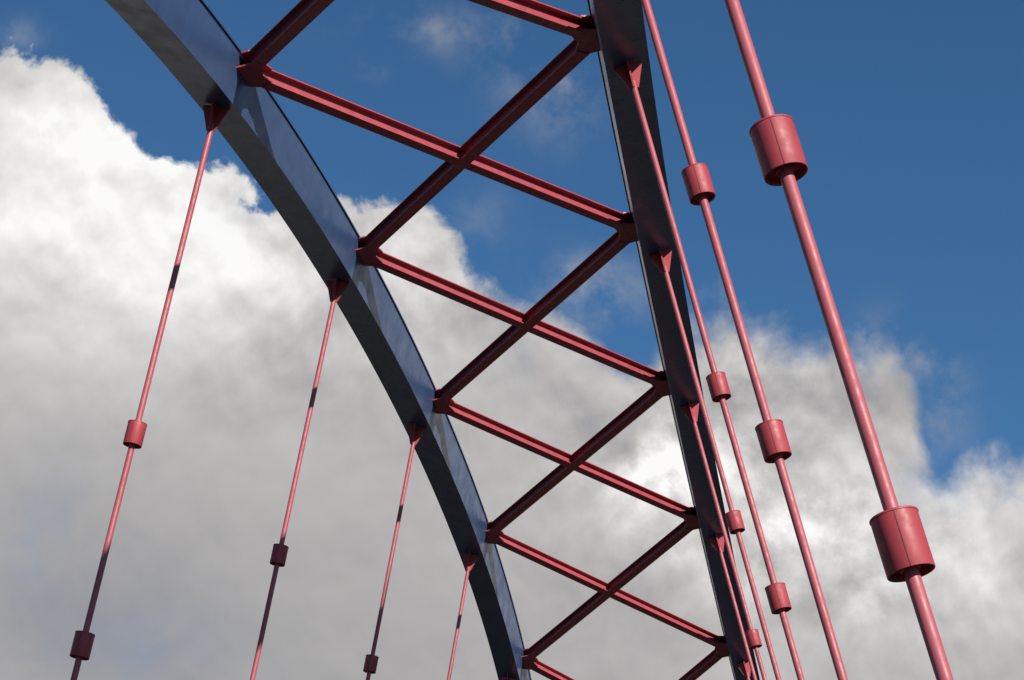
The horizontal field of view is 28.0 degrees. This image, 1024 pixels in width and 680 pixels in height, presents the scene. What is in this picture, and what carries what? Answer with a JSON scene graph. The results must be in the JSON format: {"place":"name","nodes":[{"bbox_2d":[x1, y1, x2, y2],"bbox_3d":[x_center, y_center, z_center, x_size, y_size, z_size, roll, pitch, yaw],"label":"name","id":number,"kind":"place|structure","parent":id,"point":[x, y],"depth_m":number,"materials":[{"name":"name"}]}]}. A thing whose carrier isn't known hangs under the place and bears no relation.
{"place":"outdoors","nodes":[
{"label":"outdoors","id":0,"kind":"place"},
{"bbox_2d":[69,0,953,679],"bbox_3d":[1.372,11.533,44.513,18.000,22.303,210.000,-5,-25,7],"label":"arch bridge","id":1,"kind":"structure","parent":0,"point":[223,78],"depth_m":37.31,"materials":[{"name":"blue paint"}]},
{"bbox_2d":[0,0,1023,679],"label":"sky","id":2,"kind":"structure","parent":0,"point":[907,115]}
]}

